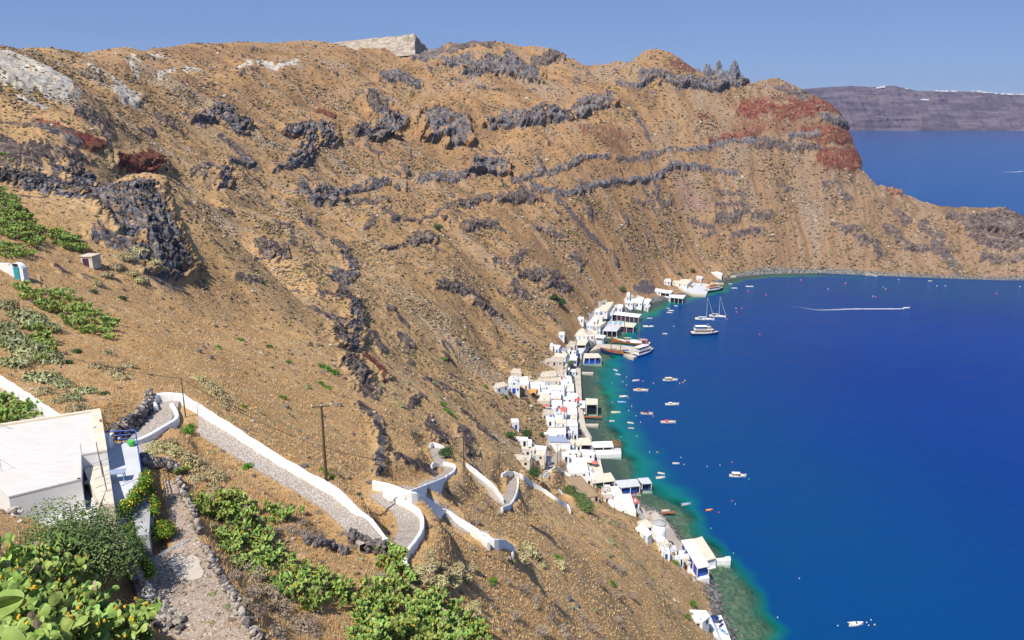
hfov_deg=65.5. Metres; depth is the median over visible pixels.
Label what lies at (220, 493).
prickly pear
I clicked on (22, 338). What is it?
sage bush
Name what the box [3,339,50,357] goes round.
sage bush
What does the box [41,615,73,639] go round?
prickly pear
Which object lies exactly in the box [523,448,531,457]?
outbuilding
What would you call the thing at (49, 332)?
prickly pear
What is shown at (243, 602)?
dry bush
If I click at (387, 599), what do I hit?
prickly pear
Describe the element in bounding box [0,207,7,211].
prickly pear
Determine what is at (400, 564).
prickly pear
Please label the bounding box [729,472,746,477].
fishing boat
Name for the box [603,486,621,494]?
house
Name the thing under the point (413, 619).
prickly pear
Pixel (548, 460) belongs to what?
house
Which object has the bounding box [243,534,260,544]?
prickly pear
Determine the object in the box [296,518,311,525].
dry bush
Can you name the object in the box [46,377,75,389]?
sage bush
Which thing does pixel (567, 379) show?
house
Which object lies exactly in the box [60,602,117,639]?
prickly pear
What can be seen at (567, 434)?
outbuilding
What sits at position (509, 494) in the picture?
stepped path
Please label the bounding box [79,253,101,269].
stone hut
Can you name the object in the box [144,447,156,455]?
straw bush
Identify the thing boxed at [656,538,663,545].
outbuilding
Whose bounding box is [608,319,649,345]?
wooden gulet
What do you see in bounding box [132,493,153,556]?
retaining wall
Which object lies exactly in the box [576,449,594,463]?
house
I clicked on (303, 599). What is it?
prickly pear
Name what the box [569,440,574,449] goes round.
outbuilding
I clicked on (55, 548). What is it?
prickly pear
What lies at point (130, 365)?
straw bush
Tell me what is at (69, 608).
prickly pear
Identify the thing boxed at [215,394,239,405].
straw bush
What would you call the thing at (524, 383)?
house
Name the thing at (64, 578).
prickly pear
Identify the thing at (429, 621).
prickly pear
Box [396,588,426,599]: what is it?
prickly pear
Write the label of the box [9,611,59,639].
prickly pear
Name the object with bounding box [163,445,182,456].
straw bush
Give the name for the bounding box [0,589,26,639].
prickly pear
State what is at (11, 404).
prickly pear
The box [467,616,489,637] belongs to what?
prickly pear
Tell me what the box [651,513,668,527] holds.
seafront path
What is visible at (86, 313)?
prickly pear
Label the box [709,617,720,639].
vaulted house
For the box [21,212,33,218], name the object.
prickly pear
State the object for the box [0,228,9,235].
prickly pear
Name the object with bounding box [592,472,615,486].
waterfront pavilion
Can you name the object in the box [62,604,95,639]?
prickly pear
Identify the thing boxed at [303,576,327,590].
prickly pear
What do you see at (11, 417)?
prickly pear
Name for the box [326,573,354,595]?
prickly pear
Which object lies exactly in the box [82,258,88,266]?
doorway
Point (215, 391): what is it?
straw bush
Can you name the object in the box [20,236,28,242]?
prickly pear
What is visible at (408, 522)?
stepped path
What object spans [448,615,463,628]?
prickly pear
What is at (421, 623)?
prickly pear
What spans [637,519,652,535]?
house
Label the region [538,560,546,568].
straw bush
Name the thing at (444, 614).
prickly pear
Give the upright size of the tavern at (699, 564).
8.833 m
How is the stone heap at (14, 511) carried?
on the hillside terrain at (152, 220)
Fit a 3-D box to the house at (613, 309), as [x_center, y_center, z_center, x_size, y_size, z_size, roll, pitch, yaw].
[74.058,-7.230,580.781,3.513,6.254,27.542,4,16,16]
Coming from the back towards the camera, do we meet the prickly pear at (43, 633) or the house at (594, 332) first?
the house at (594, 332)
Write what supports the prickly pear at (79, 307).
on the hillside terrain at (152, 220)
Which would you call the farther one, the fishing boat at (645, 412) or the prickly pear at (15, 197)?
the fishing boat at (645, 412)
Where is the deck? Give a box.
[594,448,620,458]
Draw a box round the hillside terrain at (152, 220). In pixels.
[0,40,1023,639]
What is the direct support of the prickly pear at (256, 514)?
on the hillside terrain at (152, 220)
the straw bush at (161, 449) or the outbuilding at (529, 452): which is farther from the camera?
the outbuilding at (529, 452)
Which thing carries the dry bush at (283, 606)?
on the hillside terrain at (152, 220)
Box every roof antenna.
[93,458,110,490]
[96,442,102,476]
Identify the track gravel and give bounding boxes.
[133,476,252,639]
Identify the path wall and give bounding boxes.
[0,375,58,415]
[122,403,179,444]
[151,392,388,545]
[372,480,489,550]
[383,491,424,572]
[409,462,455,496]
[429,442,443,448]
[430,462,438,468]
[466,463,503,503]
[469,523,513,558]
[500,478,518,511]
[501,471,570,513]
[543,467,570,477]
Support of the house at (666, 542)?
on the hillside terrain at (152, 220)
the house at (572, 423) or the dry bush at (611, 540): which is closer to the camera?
the dry bush at (611, 540)
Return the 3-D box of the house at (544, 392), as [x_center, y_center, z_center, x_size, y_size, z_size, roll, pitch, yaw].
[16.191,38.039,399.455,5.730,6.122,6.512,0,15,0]
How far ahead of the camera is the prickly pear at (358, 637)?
51.27 m
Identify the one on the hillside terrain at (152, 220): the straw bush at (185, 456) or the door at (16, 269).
the straw bush at (185, 456)
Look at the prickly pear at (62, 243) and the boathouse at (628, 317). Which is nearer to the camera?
the prickly pear at (62, 243)
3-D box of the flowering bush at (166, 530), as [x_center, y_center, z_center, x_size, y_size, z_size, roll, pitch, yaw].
[-23.305,14.386,52.706,2.165,2.211,2.457,0,15,0]
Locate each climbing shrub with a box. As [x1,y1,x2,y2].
[114,468,155,518]
[123,521,157,579]
[144,477,161,519]
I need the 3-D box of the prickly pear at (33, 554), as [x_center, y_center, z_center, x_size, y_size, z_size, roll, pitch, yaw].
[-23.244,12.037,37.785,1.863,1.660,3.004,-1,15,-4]
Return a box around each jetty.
[584,416,601,417]
[716,558,724,566]
[725,556,730,567]
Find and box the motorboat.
[847,620,862,626]
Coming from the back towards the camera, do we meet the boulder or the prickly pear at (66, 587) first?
the boulder
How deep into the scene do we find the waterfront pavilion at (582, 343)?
491.43 m
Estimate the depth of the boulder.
46.41 m
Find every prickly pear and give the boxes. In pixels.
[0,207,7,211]
[0,214,16,221]
[0,223,11,229]
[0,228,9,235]
[0,391,7,404]
[0,402,23,409]
[0,407,15,418]
[0,411,16,422]
[0,532,27,566]
[0,557,29,582]
[0,575,33,595]
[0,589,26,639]
[0,591,66,619]
[0,617,30,631]
[1,565,40,592]
[2,253,12,258]
[2,391,17,403]
[4,241,14,246]
[5,198,17,203]
[5,233,16,238]
[6,405,30,420]
[6,546,47,575]
[7,209,21,214]
[7,224,24,231]
[9,194,23,200]
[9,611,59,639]
[10,201,21,206]
[10,547,46,570]
[10,585,51,621]
[11,252,20,257]
[11,279,30,287]
[11,537,44,558]
[12,593,89,639]
[13,621,29,633]
[14,284,31,291]
[14,551,59,594]
[14,553,78,583]
[15,214,28,221]
[15,533,73,555]
[16,249,28,257]
[18,290,35,300]
[19,396,43,409]
[20,224,33,230]
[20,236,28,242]
[20,410,42,418]
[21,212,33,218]
[23,322,40,330]
[25,238,39,248]
[25,619,59,639]
[26,219,37,225]
[27,329,46,339]
[28,335,44,340]
[30,235,45,243]
[30,291,44,298]
[30,576,45,590]
[32,298,48,305]
[33,323,47,330]
[34,224,45,230]
[34,329,51,339]
[35,354,49,362]
[37,287,46,292]
[37,547,55,577]
[38,303,57,312]
[38,582,54,593]
[39,335,55,343]
[40,296,53,300]
[40,573,78,590]
[41,340,60,352]
[41,591,78,608]
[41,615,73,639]
[44,299,55,304]
[46,231,58,239]
[47,228,57,233]
[47,288,59,293]
[47,291,62,299]
[48,303,64,312]
[50,239,59,244]
[52,577,80,598]
[52,580,98,606]
[54,299,64,306]
[55,305,72,313]
[56,235,66,241]
[56,240,69,247]
[56,552,94,580]
[57,312,67,317]
[59,289,75,294]
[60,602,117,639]
[61,605,76,634]
[61,606,105,639]
[62,242,74,249]
[62,315,74,321]
[62,316,78,326]
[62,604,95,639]
[64,295,74,301]
[67,236,76,242]
[67,587,102,609]
[70,302,83,311]
[71,245,81,251]
[71,324,86,330]
[72,312,83,317]
[73,296,84,301]
[75,570,99,586]
[77,244,89,251]
[77,316,85,325]
[78,324,91,333]
[80,310,92,317]
[81,302,92,308]
[83,605,142,637]
[85,307,93,311]
[85,310,100,316]
[85,317,94,323]
[88,324,100,333]
[93,315,110,325]
[94,581,118,610]
[96,325,115,333]
[96,609,121,639]
[99,598,120,611]
[100,321,116,330]
[100,332,114,339]
[101,597,162,639]
[109,609,148,639]
[137,622,158,639]
[172,465,184,474]
[181,464,191,473]
[182,489,207,501]
[193,494,215,513]
[202,507,229,521]
[203,488,231,506]
[207,498,230,519]
[212,525,233,540]
[213,508,234,523]
[218,537,242,554]
[219,527,241,548]
[220,524,243,533]
[223,500,238,509]
[224,486,241,500]
[225,503,253,527]
[227,533,248,547]
[228,489,246,506]
[229,498,258,516]
[229,553,249,568]
[238,545,272,566]
[240,522,265,537]
[240,542,260,555]
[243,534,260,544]
[247,515,277,532]
[247,561,273,580]
[248,535,272,554]
[249,510,259,520]
[250,528,275,541]
[254,499,273,513]
[254,552,275,566]
[263,562,284,572]
[264,570,290,588]
[265,509,291,523]
[265,539,284,556]
[268,502,283,513]
[270,503,294,519]
[272,550,297,564]
[272,572,306,599]
[281,564,302,574]
[286,555,307,568]
[289,569,307,584]
[292,560,312,576]
[296,583,311,596]
[297,586,322,610]
[299,505,304,512]
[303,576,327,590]
[305,593,324,613]
[306,565,327,579]
[306,570,332,585]
[310,562,326,574]
[318,578,347,599]
[322,590,346,607]
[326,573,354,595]
[344,583,361,600]
[344,623,373,639]
[345,589,377,606]
[348,633,371,639]
[349,595,371,619]
[353,607,381,625]
[359,572,382,593]
[362,615,390,639]
[364,611,390,634]
[366,593,384,613]
[371,591,397,608]
[371,629,391,639]
[373,537,394,555]
[373,555,395,568]
[374,546,404,562]
[374,574,408,595]
[378,592,403,610]
[380,563,397,578]
[380,596,398,615]
[381,615,409,639]
[382,571,398,588]
[383,614,403,629]
[386,602,418,619]
[388,553,406,569]
[388,625,408,639]
[389,546,408,559]
[391,580,410,591]
[394,568,417,582]
[396,559,410,576]
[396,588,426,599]
[397,611,417,630]
[399,634,420,639]
[403,595,434,615]
[404,587,439,612]
[404,617,432,639]
[408,625,436,639]
[414,603,439,626]
[426,614,449,639]
[427,592,441,615]
[427,607,449,628]
[429,585,448,601]
[436,621,458,639]
[440,599,462,616]
[441,629,463,639]
[443,596,476,620]
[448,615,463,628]
[449,624,472,639]
[460,615,488,631]
[464,630,480,639]
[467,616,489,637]
[471,633,493,639]
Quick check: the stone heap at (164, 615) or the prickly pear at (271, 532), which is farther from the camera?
the prickly pear at (271, 532)
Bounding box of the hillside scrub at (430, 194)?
[0,40,1023,639]
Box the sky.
[0,0,1023,93]
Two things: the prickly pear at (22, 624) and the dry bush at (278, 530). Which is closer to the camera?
the prickly pear at (22, 624)
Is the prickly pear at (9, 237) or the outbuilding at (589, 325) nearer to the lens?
the prickly pear at (9, 237)
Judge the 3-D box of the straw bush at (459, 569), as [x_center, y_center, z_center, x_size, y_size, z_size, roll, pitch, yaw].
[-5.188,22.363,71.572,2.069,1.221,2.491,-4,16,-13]
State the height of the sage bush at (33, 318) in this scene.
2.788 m
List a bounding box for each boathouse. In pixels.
[613,311,641,322]
[661,289,672,297]
[668,294,685,303]
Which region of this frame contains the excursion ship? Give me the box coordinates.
[631,342,653,356]
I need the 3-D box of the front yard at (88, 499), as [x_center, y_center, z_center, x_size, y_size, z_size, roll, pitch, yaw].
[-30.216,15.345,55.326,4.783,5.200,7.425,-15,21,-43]
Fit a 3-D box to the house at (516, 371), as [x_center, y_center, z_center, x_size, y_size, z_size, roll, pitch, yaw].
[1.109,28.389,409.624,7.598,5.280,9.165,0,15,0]
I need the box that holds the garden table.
[106,468,125,481]
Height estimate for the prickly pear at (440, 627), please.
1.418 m
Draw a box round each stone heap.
[5,505,23,522]
[139,598,187,634]
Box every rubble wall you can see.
[108,388,157,442]
[115,544,156,606]
[139,452,180,473]
[176,475,203,533]
[200,543,264,639]
[302,534,349,554]
[346,527,386,554]
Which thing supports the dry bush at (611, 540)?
on the hillside terrain at (152, 220)
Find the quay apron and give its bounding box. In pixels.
[678,288,706,296]
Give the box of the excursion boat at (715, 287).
[704,283,722,291]
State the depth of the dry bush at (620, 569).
183.30 m
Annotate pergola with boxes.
[612,440,621,452]
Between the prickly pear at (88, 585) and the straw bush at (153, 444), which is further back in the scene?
the straw bush at (153, 444)
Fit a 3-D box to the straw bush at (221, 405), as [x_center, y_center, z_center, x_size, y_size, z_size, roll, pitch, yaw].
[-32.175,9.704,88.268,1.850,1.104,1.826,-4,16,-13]
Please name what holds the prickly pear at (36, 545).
on the hillside terrain at (152, 220)
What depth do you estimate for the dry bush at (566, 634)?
89.80 m
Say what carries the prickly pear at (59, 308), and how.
on the hillside terrain at (152, 220)
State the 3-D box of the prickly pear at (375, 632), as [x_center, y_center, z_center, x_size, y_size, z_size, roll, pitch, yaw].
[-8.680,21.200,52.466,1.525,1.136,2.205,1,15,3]
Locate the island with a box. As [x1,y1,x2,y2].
[802,86,1023,130]
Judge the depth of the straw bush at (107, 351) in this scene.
103.94 m
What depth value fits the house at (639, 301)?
598.85 m
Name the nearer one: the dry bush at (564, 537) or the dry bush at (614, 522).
the dry bush at (564, 537)
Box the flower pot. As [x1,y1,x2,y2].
[127,439,135,446]
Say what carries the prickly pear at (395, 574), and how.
on the hillside terrain at (152, 220)
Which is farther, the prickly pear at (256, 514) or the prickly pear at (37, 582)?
the prickly pear at (256, 514)
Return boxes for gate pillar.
[105,433,113,449]
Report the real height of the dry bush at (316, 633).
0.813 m
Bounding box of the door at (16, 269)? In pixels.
[13,267,20,279]
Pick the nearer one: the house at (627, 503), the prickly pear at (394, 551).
the prickly pear at (394, 551)
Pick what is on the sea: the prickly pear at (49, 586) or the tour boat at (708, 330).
the tour boat at (708, 330)
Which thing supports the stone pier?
in the sea
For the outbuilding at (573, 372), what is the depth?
446.42 m
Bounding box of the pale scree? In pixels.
[35,41,1023,634]
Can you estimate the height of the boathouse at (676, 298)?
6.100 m
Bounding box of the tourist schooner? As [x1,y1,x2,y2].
[596,333,629,355]
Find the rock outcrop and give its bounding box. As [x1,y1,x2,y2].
[885,187,902,195]
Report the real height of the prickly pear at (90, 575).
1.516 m
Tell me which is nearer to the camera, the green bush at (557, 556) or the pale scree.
the green bush at (557, 556)
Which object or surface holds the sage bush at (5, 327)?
on the hillside terrain at (152, 220)
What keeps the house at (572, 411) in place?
on the hillside terrain at (152, 220)
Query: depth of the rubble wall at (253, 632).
46.28 m
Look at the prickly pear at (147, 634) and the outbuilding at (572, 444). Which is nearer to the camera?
the prickly pear at (147, 634)
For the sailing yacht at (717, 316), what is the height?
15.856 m
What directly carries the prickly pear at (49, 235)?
on the hillside terrain at (152, 220)
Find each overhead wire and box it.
[2,338,180,378]
[182,379,390,461]
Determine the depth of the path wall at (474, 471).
164.08 m
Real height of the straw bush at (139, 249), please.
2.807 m
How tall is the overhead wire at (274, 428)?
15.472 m
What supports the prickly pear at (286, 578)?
on the hillside terrain at (152, 220)
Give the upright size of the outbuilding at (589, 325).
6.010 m
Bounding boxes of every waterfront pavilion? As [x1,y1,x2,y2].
[574,438,592,449]
[577,340,588,352]
[580,401,584,413]
[583,353,601,365]
[585,398,597,415]
[592,441,613,450]
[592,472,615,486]
[595,334,605,343]
[602,326,620,337]
[607,321,636,333]
[615,479,640,495]
[637,477,652,493]
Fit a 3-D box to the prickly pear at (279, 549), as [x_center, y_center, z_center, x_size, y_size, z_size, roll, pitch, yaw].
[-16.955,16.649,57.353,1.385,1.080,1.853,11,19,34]
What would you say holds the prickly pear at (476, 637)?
on the hillside terrain at (152, 220)
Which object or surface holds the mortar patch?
on the hillside terrain at (152, 220)
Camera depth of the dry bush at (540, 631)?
83.10 m
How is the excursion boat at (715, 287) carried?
on the sea
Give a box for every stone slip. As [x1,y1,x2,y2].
[582,372,592,375]
[586,424,597,428]
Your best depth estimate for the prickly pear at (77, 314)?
114.56 m
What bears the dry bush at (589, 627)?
on the hillside terrain at (152, 220)
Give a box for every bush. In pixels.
[0,298,19,309]
[0,318,20,334]
[0,329,33,349]
[0,351,35,368]
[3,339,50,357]
[4,306,35,321]
[14,311,49,328]
[14,491,151,588]
[20,368,64,383]
[30,349,66,364]
[33,385,54,396]
[43,321,63,331]
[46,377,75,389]
[48,396,67,404]
[58,390,84,401]
[63,401,91,412]
[64,359,72,363]
[71,349,81,353]
[73,386,97,394]
[85,360,107,368]
[90,279,102,285]
[96,391,109,395]
[98,348,116,355]
[99,271,114,277]
[100,364,125,375]
[107,261,125,270]
[112,253,129,260]
[112,372,131,381]
[115,251,139,261]
[118,296,128,299]
[122,362,137,368]
[124,268,140,276]
[129,246,149,255]
[131,274,147,282]
[143,258,164,266]
[143,440,163,448]
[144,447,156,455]
[150,519,177,543]
[152,442,173,454]
[160,437,177,445]
[161,265,168,272]
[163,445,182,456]
[175,451,195,462]
[180,427,194,434]
[184,455,204,468]
[187,472,206,481]
[191,374,205,382]
[192,464,218,475]
[202,380,219,387]
[203,481,220,491]
[204,385,225,397]
[205,619,214,625]
[207,470,227,482]
[214,403,229,409]
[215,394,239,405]
[216,569,241,580]
[226,593,252,612]
[230,555,254,572]
[239,583,263,598]
[242,462,253,469]
[242,565,269,584]
[248,598,268,621]
[255,581,289,605]
[266,594,295,622]
[267,621,291,639]
[274,526,285,536]
[285,523,298,535]
[287,610,318,635]
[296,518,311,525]
[296,526,314,536]
[306,623,321,638]
[314,530,325,537]
[322,385,332,389]
[329,369,339,374]
[340,621,347,627]
[372,571,389,583]
[406,584,415,594]
[410,564,427,576]
[413,569,436,585]
[420,557,440,573]
[422,551,437,559]
[426,548,435,554]
[426,573,449,591]
[438,501,451,509]
[438,561,455,578]
[445,487,454,494]
[448,571,461,588]
[452,561,464,577]
[462,570,473,584]
[464,604,480,617]
[467,562,478,572]
[470,599,481,608]
[488,578,494,585]
[502,575,512,584]
[510,608,523,620]
[514,546,530,563]
[517,583,531,595]
[520,541,537,557]
[531,596,541,607]
[532,548,544,561]
[534,623,549,636]
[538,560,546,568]
[545,606,558,623]
[553,558,565,570]
[554,553,562,560]
[558,622,571,638]
[559,534,570,541]
[576,609,588,621]
[584,623,599,631]
[596,578,604,585]
[604,557,618,571]
[606,538,614,543]
[611,588,622,597]
[612,520,619,525]
[613,565,625,572]
[613,614,621,622]
[629,593,637,599]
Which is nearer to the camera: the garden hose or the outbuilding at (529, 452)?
the garden hose
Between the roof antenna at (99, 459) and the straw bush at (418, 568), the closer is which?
the roof antenna at (99, 459)
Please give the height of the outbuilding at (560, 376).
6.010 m
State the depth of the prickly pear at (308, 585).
53.56 m
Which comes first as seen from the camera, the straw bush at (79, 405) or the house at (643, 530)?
the straw bush at (79, 405)
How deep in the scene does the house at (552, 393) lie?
401.38 m
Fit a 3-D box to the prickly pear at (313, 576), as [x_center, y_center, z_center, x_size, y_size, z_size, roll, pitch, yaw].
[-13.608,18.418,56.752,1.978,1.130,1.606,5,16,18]
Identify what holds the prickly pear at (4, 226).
on the hillside terrain at (152, 220)
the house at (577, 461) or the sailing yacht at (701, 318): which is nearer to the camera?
the house at (577, 461)
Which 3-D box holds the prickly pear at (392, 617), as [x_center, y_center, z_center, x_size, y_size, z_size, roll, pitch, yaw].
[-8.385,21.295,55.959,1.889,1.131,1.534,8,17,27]
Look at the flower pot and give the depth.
62.41 m
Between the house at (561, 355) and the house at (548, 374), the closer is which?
the house at (548, 374)
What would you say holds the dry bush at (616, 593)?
on the hillside terrain at (152, 220)
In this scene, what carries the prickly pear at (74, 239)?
on the hillside terrain at (152, 220)
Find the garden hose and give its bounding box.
[154,540,189,561]
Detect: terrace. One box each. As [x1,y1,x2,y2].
[91,442,140,540]
[591,456,602,473]
[714,615,730,639]
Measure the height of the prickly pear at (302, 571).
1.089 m
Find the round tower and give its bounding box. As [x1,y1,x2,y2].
[653,519,665,538]
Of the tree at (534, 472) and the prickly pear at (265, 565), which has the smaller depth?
the prickly pear at (265, 565)
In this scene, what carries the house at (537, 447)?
on the hillside terrain at (152, 220)
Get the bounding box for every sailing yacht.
[695,299,713,320]
[709,297,725,317]
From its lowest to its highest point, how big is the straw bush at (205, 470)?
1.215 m
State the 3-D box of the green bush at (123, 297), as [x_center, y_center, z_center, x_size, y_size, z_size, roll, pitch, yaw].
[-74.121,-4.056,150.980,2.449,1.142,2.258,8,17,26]
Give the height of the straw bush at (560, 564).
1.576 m
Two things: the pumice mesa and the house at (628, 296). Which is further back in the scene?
the pumice mesa
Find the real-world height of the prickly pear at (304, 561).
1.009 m
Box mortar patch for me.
[168,554,203,581]
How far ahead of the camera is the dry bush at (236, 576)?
48.82 m
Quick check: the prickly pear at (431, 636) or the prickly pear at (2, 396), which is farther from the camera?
the prickly pear at (2, 396)
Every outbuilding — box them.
[521,446,528,450]
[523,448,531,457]
[546,417,554,426]
[547,406,556,414]
[556,373,564,380]
[562,452,568,463]
[566,429,569,438]
[566,450,574,454]
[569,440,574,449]
[570,369,576,375]
[574,443,581,449]
[577,350,581,359]
[586,322,592,330]
[587,334,593,341]
[589,317,597,324]
[590,479,596,486]
[601,487,609,494]
[604,494,612,502]
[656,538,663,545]
[674,555,680,565]
[683,561,690,570]
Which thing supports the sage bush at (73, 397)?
on the hillside terrain at (152, 220)
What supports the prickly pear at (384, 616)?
on the hillside terrain at (152, 220)
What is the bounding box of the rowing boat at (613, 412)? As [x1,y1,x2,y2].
[610,405,620,413]
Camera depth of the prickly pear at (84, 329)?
110.06 m
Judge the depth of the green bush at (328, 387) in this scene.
144.03 m
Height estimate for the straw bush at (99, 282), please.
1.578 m
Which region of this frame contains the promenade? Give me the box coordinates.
[574,368,591,441]
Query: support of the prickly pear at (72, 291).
on the hillside terrain at (152, 220)
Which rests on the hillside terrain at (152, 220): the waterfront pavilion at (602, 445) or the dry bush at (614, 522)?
the dry bush at (614, 522)
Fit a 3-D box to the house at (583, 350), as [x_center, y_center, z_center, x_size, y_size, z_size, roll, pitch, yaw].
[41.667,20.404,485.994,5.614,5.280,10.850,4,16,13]
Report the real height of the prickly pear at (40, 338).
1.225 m
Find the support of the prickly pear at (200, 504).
on the hillside terrain at (152, 220)
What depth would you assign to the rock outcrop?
836.48 m
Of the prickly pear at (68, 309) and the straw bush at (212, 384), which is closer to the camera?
the straw bush at (212, 384)
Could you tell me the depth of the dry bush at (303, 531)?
62.09 m
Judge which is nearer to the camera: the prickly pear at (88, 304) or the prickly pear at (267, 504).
the prickly pear at (267, 504)
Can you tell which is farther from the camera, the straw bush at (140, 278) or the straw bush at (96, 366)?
the straw bush at (140, 278)
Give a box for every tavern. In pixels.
[680,539,709,583]
[694,536,715,569]
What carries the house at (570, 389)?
on the hillside terrain at (152, 220)
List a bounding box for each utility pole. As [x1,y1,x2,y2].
[181,378,185,417]
[311,402,330,481]
[458,434,467,472]
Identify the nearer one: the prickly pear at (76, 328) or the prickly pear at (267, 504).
the prickly pear at (267, 504)
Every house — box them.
[0,262,28,281]
[0,408,118,546]
[491,381,507,395]
[509,368,521,376]
[511,418,518,431]
[514,454,530,469]
[515,436,527,445]
[519,376,528,389]
[528,439,531,446]
[529,382,539,393]
[531,377,558,385]
[532,445,546,462]
[532,450,544,468]
[538,394,550,407]
[539,370,556,378]
[539,389,549,394]
[540,357,563,369]
[542,409,552,417]
[544,428,565,437]
[545,456,551,465]
[546,382,564,397]
[546,419,566,425]
[547,436,570,451]
[550,391,560,399]
[552,400,561,407]
[553,345,560,352]
[553,353,567,363]
[553,415,561,419]
[557,407,566,418]
[559,332,564,342]
[560,375,571,383]
[562,393,576,406]
[563,363,566,374]
[563,401,575,409]
[565,383,573,392]
[566,341,575,350]
[566,465,588,479]
[566,475,598,501]
[567,346,576,356]
[567,415,576,419]
[567,419,577,427]
[567,458,586,465]
[568,408,576,414]
[571,427,577,439]
[574,329,586,339]
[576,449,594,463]
[577,316,583,326]
[578,348,585,357]
[585,471,591,483]
[586,330,597,340]
[593,314,603,321]
[594,322,605,332]
[598,302,613,318]
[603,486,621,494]
[607,312,612,320]
[608,493,635,516]
[610,304,617,316]
[616,304,622,311]
[625,299,633,309]
[626,292,629,300]
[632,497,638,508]
[633,297,643,309]
[635,523,651,544]
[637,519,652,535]
[643,298,651,307]
[644,305,650,311]
[655,288,660,295]
[655,539,669,549]
[660,546,669,560]
[664,279,670,285]
[672,545,676,555]
[673,279,692,288]
[690,610,709,632]
[696,276,702,281]
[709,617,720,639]
[711,271,722,279]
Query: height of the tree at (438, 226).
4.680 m
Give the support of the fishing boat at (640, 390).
on the sea
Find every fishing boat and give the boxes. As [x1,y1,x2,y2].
[633,387,647,391]
[641,410,652,414]
[660,420,675,423]
[663,377,677,380]
[665,402,678,405]
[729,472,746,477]
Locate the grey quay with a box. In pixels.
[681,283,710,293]
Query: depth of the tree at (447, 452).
145.13 m
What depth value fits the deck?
348.49 m
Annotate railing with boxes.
[104,429,141,474]
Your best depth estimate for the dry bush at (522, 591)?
88.01 m
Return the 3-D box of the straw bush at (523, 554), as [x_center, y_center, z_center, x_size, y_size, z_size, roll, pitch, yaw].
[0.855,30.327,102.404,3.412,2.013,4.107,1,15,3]
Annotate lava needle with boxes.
[702,64,710,76]
[711,60,724,78]
[729,60,740,79]
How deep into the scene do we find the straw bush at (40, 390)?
75.55 m
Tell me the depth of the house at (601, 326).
532.66 m
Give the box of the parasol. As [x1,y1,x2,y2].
[710,615,718,620]
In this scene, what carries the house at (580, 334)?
on the hillside terrain at (152, 220)
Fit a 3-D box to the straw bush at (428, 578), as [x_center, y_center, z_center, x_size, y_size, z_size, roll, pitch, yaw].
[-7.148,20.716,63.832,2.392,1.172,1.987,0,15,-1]
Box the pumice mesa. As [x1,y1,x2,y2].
[332,33,429,55]
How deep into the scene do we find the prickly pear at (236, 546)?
55.03 m
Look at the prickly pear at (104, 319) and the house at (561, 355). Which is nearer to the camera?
the prickly pear at (104, 319)
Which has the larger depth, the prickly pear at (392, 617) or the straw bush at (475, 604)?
the straw bush at (475, 604)
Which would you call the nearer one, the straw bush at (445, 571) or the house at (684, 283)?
the straw bush at (445, 571)
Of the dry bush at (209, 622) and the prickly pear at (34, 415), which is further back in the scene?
the prickly pear at (34, 415)
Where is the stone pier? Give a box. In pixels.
[589,344,638,359]
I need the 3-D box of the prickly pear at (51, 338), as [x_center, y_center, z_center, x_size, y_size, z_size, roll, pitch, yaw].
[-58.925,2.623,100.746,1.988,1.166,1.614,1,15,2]
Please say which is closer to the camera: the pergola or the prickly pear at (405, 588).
the prickly pear at (405, 588)
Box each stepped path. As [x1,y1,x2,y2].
[0,389,59,420]
[127,401,178,452]
[179,403,381,552]
[370,491,419,546]
[399,485,489,534]
[415,448,516,505]
[540,449,568,477]
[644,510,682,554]
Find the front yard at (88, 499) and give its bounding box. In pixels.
[40,490,90,526]
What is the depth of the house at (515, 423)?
304.26 m
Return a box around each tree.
[434,224,442,230]
[438,447,454,457]
[505,431,516,437]
[521,428,532,436]
[527,466,540,477]
[548,294,559,299]
[557,297,566,303]
[562,485,578,494]
[571,486,588,502]
[578,498,594,512]
[689,599,696,606]
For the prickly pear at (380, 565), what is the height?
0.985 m
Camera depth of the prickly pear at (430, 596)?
60.46 m
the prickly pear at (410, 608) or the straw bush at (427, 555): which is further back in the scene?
the straw bush at (427, 555)
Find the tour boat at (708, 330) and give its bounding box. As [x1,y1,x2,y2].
[690,325,718,334]
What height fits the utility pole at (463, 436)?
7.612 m
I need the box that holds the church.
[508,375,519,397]
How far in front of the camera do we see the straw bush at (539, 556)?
126.76 m
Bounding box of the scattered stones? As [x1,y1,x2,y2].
[0,41,1023,639]
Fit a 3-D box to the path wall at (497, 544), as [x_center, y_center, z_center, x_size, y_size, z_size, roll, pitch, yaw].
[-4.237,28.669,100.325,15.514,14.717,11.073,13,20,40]
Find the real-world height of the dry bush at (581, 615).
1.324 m
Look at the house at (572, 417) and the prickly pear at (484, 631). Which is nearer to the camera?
the prickly pear at (484, 631)
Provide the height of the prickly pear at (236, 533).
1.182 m
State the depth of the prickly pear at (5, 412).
68.61 m
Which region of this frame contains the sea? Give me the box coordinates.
[597,131,1023,639]
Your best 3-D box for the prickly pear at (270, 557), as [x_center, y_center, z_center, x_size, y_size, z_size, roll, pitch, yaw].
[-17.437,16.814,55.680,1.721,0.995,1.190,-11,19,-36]
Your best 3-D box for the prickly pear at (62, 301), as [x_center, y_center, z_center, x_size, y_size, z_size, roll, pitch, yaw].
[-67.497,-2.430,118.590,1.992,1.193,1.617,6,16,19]
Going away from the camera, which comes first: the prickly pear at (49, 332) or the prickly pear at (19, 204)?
the prickly pear at (49, 332)
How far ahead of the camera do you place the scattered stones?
438.69 m
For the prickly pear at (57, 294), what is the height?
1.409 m
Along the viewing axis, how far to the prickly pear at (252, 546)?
55.92 m
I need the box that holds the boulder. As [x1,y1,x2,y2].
[152,592,163,600]

